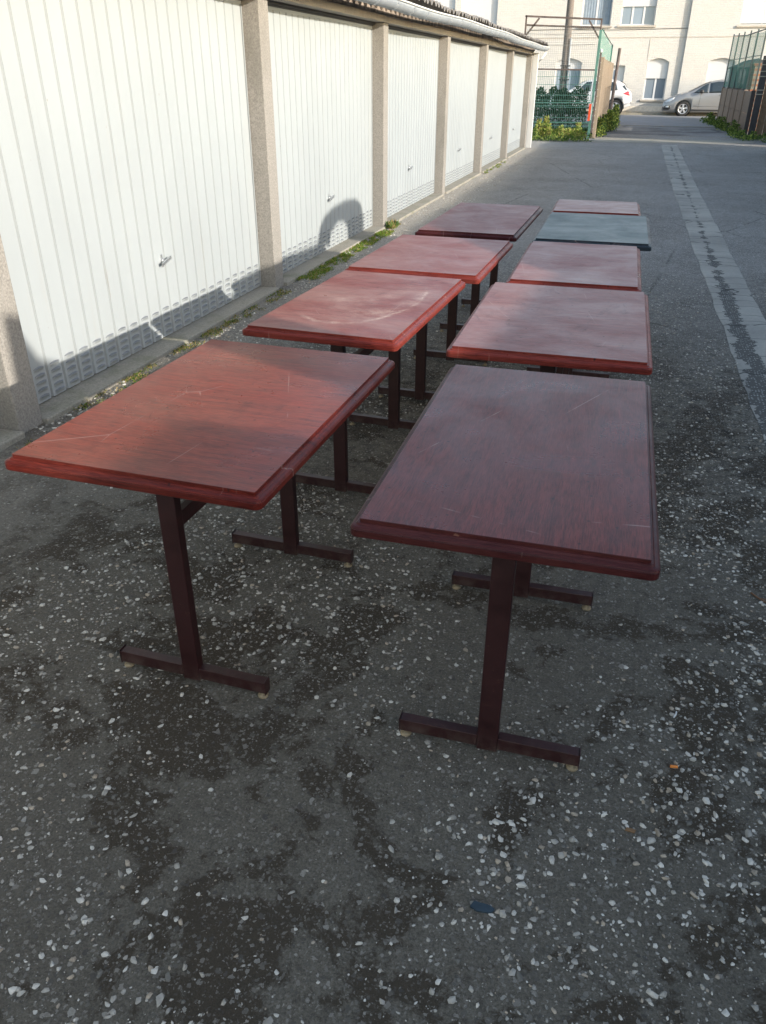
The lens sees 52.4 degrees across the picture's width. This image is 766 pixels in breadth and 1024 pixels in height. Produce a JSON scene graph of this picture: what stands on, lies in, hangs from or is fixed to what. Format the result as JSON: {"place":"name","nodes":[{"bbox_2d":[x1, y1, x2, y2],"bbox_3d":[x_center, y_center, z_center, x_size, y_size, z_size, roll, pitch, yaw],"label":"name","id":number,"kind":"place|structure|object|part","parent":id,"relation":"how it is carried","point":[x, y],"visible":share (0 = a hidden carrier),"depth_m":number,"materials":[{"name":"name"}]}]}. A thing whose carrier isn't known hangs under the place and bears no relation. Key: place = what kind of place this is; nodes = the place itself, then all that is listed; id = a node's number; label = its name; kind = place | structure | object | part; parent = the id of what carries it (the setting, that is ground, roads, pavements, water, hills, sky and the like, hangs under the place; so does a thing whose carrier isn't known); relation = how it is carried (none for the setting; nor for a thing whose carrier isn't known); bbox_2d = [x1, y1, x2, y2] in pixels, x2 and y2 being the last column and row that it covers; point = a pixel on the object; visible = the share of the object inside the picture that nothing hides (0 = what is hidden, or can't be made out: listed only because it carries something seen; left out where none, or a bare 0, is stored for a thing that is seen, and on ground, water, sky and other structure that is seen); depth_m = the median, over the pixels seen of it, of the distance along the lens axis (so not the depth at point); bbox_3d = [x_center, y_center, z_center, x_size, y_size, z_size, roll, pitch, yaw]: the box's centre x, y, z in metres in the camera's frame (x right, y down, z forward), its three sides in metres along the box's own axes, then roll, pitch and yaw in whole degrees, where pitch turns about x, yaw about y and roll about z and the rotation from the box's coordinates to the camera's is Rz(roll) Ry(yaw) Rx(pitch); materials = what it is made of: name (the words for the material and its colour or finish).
{"place":"outdoors","nodes":[
{"label":"outdoors","id":0,"kind":"place"},
{"bbox_2d":[0,124,765,1023],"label":"ground","id":1,"kind":"structure","parent":0,"point":[290,814],"depth_m":2.09,"materials":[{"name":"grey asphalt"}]},
{"bbox_2d":[17,288,291,447],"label":"weeds","id":2,"kind":"object","parent":1,"relation":"on","point":[208,332],"visible":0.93,"depth_m":5.14,"materials":[{"name":"green plant"}]},
{"bbox_2d":[5,339,394,698],"bbox_3d":[-0.446,0.001,2.420,0.693,0.751,1.046,9,30,15],"label":"pedestal table","id":3,"kind":"object","parent":1,"relation":"on","point":[249,426],"visible":1,"depth_m":2.12,"materials":[{"name":"red wood"}]},
{"bbox_2d":[0,0,549,451],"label":"garage row","id":4,"kind":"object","parent":1,"relation":"on","point":[174,174],"visible":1,"depth_m":5.33,"materials":[{"name":"concrete"}]},
{"bbox_2d":[0,0,260,403],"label":"garage door","id":5,"kind":"structure","parent":4,"relation":"in","point":[128,217],"depth_m":4.52,"materials":[{"name":"white paint"}]},
{"bbox_2d":[268,6,372,272],"bbox_3d":[-0.537,-3.555,7.441,0.071,1.999,2.979,8,30,14],"label":"garage door","id":6,"kind":"structure","parent":4,"relation":"in","point":[321,67],"depth_m":7.30,"materials":[{"name":"white paint"}]},
{"bbox_2d":[387,29,438,217],"bbox_3d":[0.361,-5.034,10.098,0.071,1.999,2.979,8,30,14],"label":"garage door","id":7,"kind":"structure","parent":4,"relation":"in","point":[413,59],"depth_m":10.11,"materials":[{"name":"white paint"}]},
{"bbox_2d":[445,41,479,185],"bbox_3d":[1.260,-6.513,12.756,0.071,1.999,2.979,8,30,14],"label":"garage door","id":8,"kind":"structure","parent":4,"relation":"in","point":[464,58],"depth_m":12.88,"materials":[{"name":"white paint"}]},
{"bbox_2d":[482,49,506,166],"bbox_3d":[2.158,-7.992,15.413,0.071,1.999,2.979,8,30,14],"label":"garage door","id":9,"kind":"structure","parent":4,"relation":"in","point":[496,71],"depth_m":15.64,"materials":[{"name":"white paint"}]},
{"bbox_2d":[507,54,526,152],"bbox_3d":[3.056,-9.471,18.070,0.071,1.999,2.979,8,30,14],"label":"garage door","id":10,"kind":"structure","parent":4,"relation":"in","point":[519,67],"depth_m":18.38,"materials":[{"name":"white paint"}]},
{"bbox_2d":[242,270,464,493],"bbox_3d":[-0.075,-0.557,3.422,0.612,0.751,1.048,10,30,16],"label":"pedestal table","id":11,"kind":"object","parent":1,"relation":"on","point":[367,313],"visible":0.79,"depth_m":3.19,"materials":[{"name":"red wood"}]},
{"bbox_2d":[385,219,400,229],"bbox_3d":[0.110,-3.421,9.225,0.176,0.102,0.506,8,30,14],"label":"grass tuft","id":12,"kind":"object","parent":1,"relation":"on","point":[391,224],"visible":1,"depth_m":9.19,"materials":[{"name":"green plant"}]},
{"bbox_2d":[296,161,505,279],"bbox_3d":[0.953,-4.716,11.617,0.209,0.043,11.619,8,30,14],"label":"moss","id":13,"kind":"object","parent":1,"relation":"on","point":[359,247],"visible":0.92,"depth_m":7.79,"materials":[{"name":"green plant"}]},
{"bbox_2d":[345,234,512,399],"bbox_3d":[0.279,-1.053,4.314,0.672,0.751,1.010,9,30,15],"label":"pedestal table","id":14,"kind":"object","parent":1,"relation":"on","point":[470,261],"visible":0.91,"depth_m":4.12,"materials":[{"name":"red wood"}]},
{"bbox_2d":[415,202,542,331],"bbox_3d":[0.676,-1.642,5.373,0.622,0.751,1.284,9,30,15],"label":"pedestal table","id":15,"kind":"object","parent":1,"relation":"on","point":[510,223],"visible":0.72,"depth_m":5.09,"materials":[{"name":"red wood"}]},
{"bbox_2d":[470,901,494,912],"bbox_3d":[0.213,0.849,1.669,0.052,0.005,0.021,8,30,14],"label":"slate shard","id":16,"kind":"object","parent":1,"relation":"on","point":[476,906],"visible":1,"depth_m":1.67,"materials":[{"name":"stone"}]},
{"bbox_2d":[350,364,659,771],"bbox_3d":[0.374,0.135,2.186,0.626,0.751,1.086,8,30,14],"label":"pedestal table","id":17,"kind":"object","parent":1,"relation":"on","point":[514,474],"visible":1,"depth_m":1.86,"materials":[{"name":"red wood"}]},
{"bbox_2d":[446,282,652,374],"bbox_3d":[0.684,-0.437,3.213,0.686,0.751,1.040,8,30,14],"label":"pedestal table","id":18,"kind":"object","parent":1,"relation":"on","point":[552,329],"visible":0.62,"depth_m":2.86,"materials":[{"name":"red wood"}]},
{"bbox_2d":[532,115,587,140],"bbox_3d":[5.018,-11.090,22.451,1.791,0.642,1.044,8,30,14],"label":"weeds","id":19,"kind":"object","parent":1,"relation":"on","point":[544,129],"visible":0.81,"depth_m":22.45,"materials":[{"name":"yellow plant"}]},
{"bbox_2d":[533,85,589,127],"bbox_3d":[3.699,-13.755,26.415,6.400,1.427,0.959,8,30,14],"label":"hedge","id":20,"kind":"object","parent":1,"relation":"on","point":[549,97],"visible":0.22,"depth_m":25.68,"materials":[{"name":"green plant"}]},
{"bbox_2d":[532,130,593,141],"bbox_3d":[5.018,-10.641,21.992,1.863,0.303,0.521,8,30,14],"label":"ground cover","id":21,"kind":"object","parent":1,"relation":"on","point":[551,137],"visible":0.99,"depth_m":21.99,"materials":[{"name":"green plant"}]},
{"bbox_2d":[524,15,602,138],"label":"gate","id":22,"kind":"structure","parent":1,"relation":"on","point":[590,111],"depth_m":22.29,"materials":[{"name":"green metal"}]},
{"bbox_2d":[506,241,641,377],"bbox_3d":[0.992,-0.943,4.122,0.605,0.751,1.036,8,30,14],"label":"pedestal table","id":23,"kind":"object","parent":1,"relation":"on","point":[599,266],"visible":0.59,"depth_m":3.85,"materials":[{"name":"red wood"}]},
{"bbox_2d":[532,212,651,250],"bbox_3d":[1.327,-1.461,5.054,0.665,0.751,1.089,8,30,14],"label":"pedestal table","id":24,"kind":"object","parent":1,"relation":"on","point":[607,229],"visible":0.56,"depth_m":4.76,"materials":[{"name":"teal wood"}]},
{"bbox_2d":[550,199,640,215],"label":"pedestal table","id":25,"kind":"object","parent":1,"relation":"on","point":[597,207],"visible":0.53,"depth_m":5.59,"materials":[{"name":"red wood"}]},
{"bbox_2d":[590,29,620,138],"bbox_3d":[7.739,-14.811,26.945,0.257,2.784,10.762,9,30,15],"label":"board fence","id":26,"kind":"object","parent":1,"relation":"on","point":[603,87],"visible":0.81,"depth_m":25.60,"materials":[{"name":"brown wood"}]},
{"bbox_2d":[596,104,620,136],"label":"fence weeds","id":27,"kind":"object","parent":1,"relation":"on","point":[610,120],"visible":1,"depth_m":25.87,"materials":[{"name":"green plant"}]},
{"bbox_2d":[557,123,702,126],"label":"kerb","id":28,"kind":"structure","parent":1,"relation":"on","point":[644,125],"depth_m":29.55,"materials":[{"name":"concrete"}]},
{"bbox_2d":[625,827,635,832],"bbox_3d":[0.586,0.754,1.844,0.024,0.003,0.009,11,31,19],"label":"dead leaf","id":29,"kind":"object","parent":1,"relation":"on","point":[631,830],"visible":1,"depth_m":1.84,"materials":[{"name":"brown plant"}]},
{"bbox_2d":[592,138,754,143],"bbox_3d":[8.266,-10.585,22.221,4.450,0.001,2.000,8,30,14],"label":"concrete strip","id":30,"kind":"object","parent":1,"relation":"in","point":[636,140],"visible":1,"depth_m":22.25,"materials":[{"name":"beige concrete"}]},
{"bbox_2d":[661,145,765,445],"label":"drain channel","id":31,"kind":"object","parent":1,"relation":"on","point":[740,315],"visible":1,"depth_m":6.60,"materials":[{"name":"concrete"}]},
{"bbox_2d":[700,112,765,142],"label":"verge grass","id":32,"kind":"structure","parent":1,"relation":"on","point":[722,125],"depth_m":25.45,"materials":[{"name":"green plant"}]},
{"bbox_2d":[743,66,765,126],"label":"shed","id":33,"kind":"structure","parent":1,"relation":"on","point":[746,76],"depth_m":29.15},
{"bbox_2d":[747,63,765,130],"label":"brick pier","id":34,"kind":"structure","parent":1,"relation":"on","point":[753,73],"depth_m":25.96,"materials":[{"name":"brick"}]},
{"bbox_2d":[747,56,765,136],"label":"notched post","id":35,"kind":"object","parent":1,"relation":"on","point":[757,101],"visible":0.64,"depth_m":23.00,"materials":[{"name":"wood"}]},
{"bbox_2d":[751,592,765,602],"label":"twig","id":36,"kind":"object","parent":1,"relation":"on","point":[753,594],"visible":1,"depth_m":2.66,"materials":[{"name":"brown plant"}]},
{"bbox_2d":[756,84,765,135],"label":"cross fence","id":37,"kind":"object","parent":1,"relation":"on","point":[761,123],"visible":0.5,"depth_m":23.47,"materials":[{"name":"brown wood"}]},
{"bbox_2d":[435,0,692,111],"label":"cream house","id":38,"kind":"structure","parent":0,"point":[648,37],"depth_m":39.03,"materials":[{"name":"paint"}]},
{"bbox_2d":[435,0,455,9],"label":"window","id":39,"kind":"structure","parent":38,"relation":"in","point":[448,3],"depth_m":40.26,"materials":[{"name":"white glass"}]},
{"bbox_2d":[462,0,497,24],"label":"window","id":40,"kind":"structure","parent":38,"relation":"in","point":[486,9],"depth_m":39.96,"materials":[{"name":"white glass"}]},
{"bbox_2d":[554,59,581,91],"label":"window","id":41,"kind":"structure","parent":38,"relation":"in","point":[571,80],"depth_m":40.21,"materials":[{"name":"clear glass"}]},
{"bbox_2d":[581,0,612,25],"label":"window","id":42,"kind":"structure","parent":38,"relation":"in","point":[591,8],"depth_m":38.67,"materials":[{"name":"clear glass"}]},
{"bbox_2d":[612,65,624,80],"bbox_3d":[11.850,-21.776,39.964,0.850,2.010,0.075,8,30,14],"label":"window","id":43,"kind":"structure","parent":38,"relation":"in","point":[621,69],"depth_m":39.56,"materials":[{"name":"white glass"}]},
{"bbox_2d":[620,0,657,25],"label":"window","id":44,"kind":"structure","parent":38,"relation":"in","point":[634,12],"depth_m":38.20,"materials":[{"name":"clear glass"}]},
{"bbox_2d":[642,58,668,99],"bbox_3d":[13.774,-21.846,39.272,1.040,1.820,0.100,8,30,14],"label":"window","id":45,"kind":"structure","parent":38,"relation":"in","point":[657,69],"depth_m":39.28,"materials":[{"name":"white glass"}]},
{"bbox_2d":[534,114,716,126],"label":"road","id":46,"kind":"structure","parent":0,"point":[659,120],"depth_m":33.33,"materials":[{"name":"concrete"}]},
{"bbox_2d":[557,0,573,119],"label":"utility pole","id":47,"kind":"object","parent":46,"relation":"on","point":[570,9],"visible":0.49,"depth_m":31.99,"materials":[{"name":"grey wood"}]},
{"bbox_2d":[548,79,631,113],"bbox_3d":[10.245,-20.682,38.782,4.160,1.626,1.925,8,30,14],"label":"parked car","id":48,"kind":"object","parent":46,"relation":"on","point":[623,96],"visible":0.37,"depth_m":37.87,"materials":[{"name":"white paint"}]},
{"bbox_3d":[9.848,-20.812,38.056,0.680,0.430,0.207,8,30,14],"label":"side window","id":49,"kind":"part","parent":48,"relation":"part of","materials":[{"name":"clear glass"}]},
{"bbox_2d":[661,79,727,115],"bbox_3d":[15.811,-19.881,37.382,4.450,1.625,1.985,8,30,14],"label":"parked car","id":50,"kind":"object","parent":46,"relation":"on","point":[704,97],"visible":0.53,"depth_m":36.94,"materials":[{"name":"silver metal"}]},
{"bbox_3d":[15.043,-20.015,36.749,0.650,0.400,0.202,8,30,14],"label":"side window","id":51,"kind":"part","parent":50,"relation":"part of","materials":[{"name":"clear glass"}]},
{"bbox_3d":[15.788,-19.945,36.546,0.800,0.470,0.228,8,30,14],"label":"side window","id":52,"kind":"part","parent":50,"relation":"part of","materials":[{"name":"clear glass"}]},
{"bbox_2d":[727,58,762,89],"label":"netting","id":53,"kind":"structure","parent":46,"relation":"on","point":[740,70],"depth_m":30.46,"materials":[{"name":"fabric"}]},
{"bbox_2d":[537,110,716,115],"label":"pavement","id":54,"kind":"structure","parent":0,"point":[661,113],"depth_m":38.36,"materials":[{"name":"concrete"}]},
{"bbox_2d":[606,126,733,136],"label":"path","id":55,"kind":"structure","parent":0,"point":[679,131],"depth_m":26.44,"materials":[{"name":"concrete"}]},
{"bbox_2d":[716,29,765,134],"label":"panel wall","id":56,"kind":"structure","parent":55,"relation":"on","point":[736,104],"depth_m":27.29,"materials":[{"name":"wood"}]},
{"bbox_2d":[677,0,765,112],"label":"cream house","id":57,"kind":"structure","parent":0,"point":[715,26],"depth_m":37.45,"materials":[{"name":"paint"}]},
{"bbox_2d":[705,58,734,82],"bbox_3d":[16.565,-21.466,38.336,1.210,1.548,0.038,8,30,14],"label":"window","id":58,"kind":"structure","parent":57,"relation":"in","point":[717,68],"depth_m":38.21,"materials":[{"name":"white glass"}]},
{"bbox_2d":[739,0,765,24],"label":"window","id":59,"kind":"structure","parent":57,"relation":"in","point":[753,11],"depth_m":36.80,"materials":[{"name":"white glass"}]}
]}

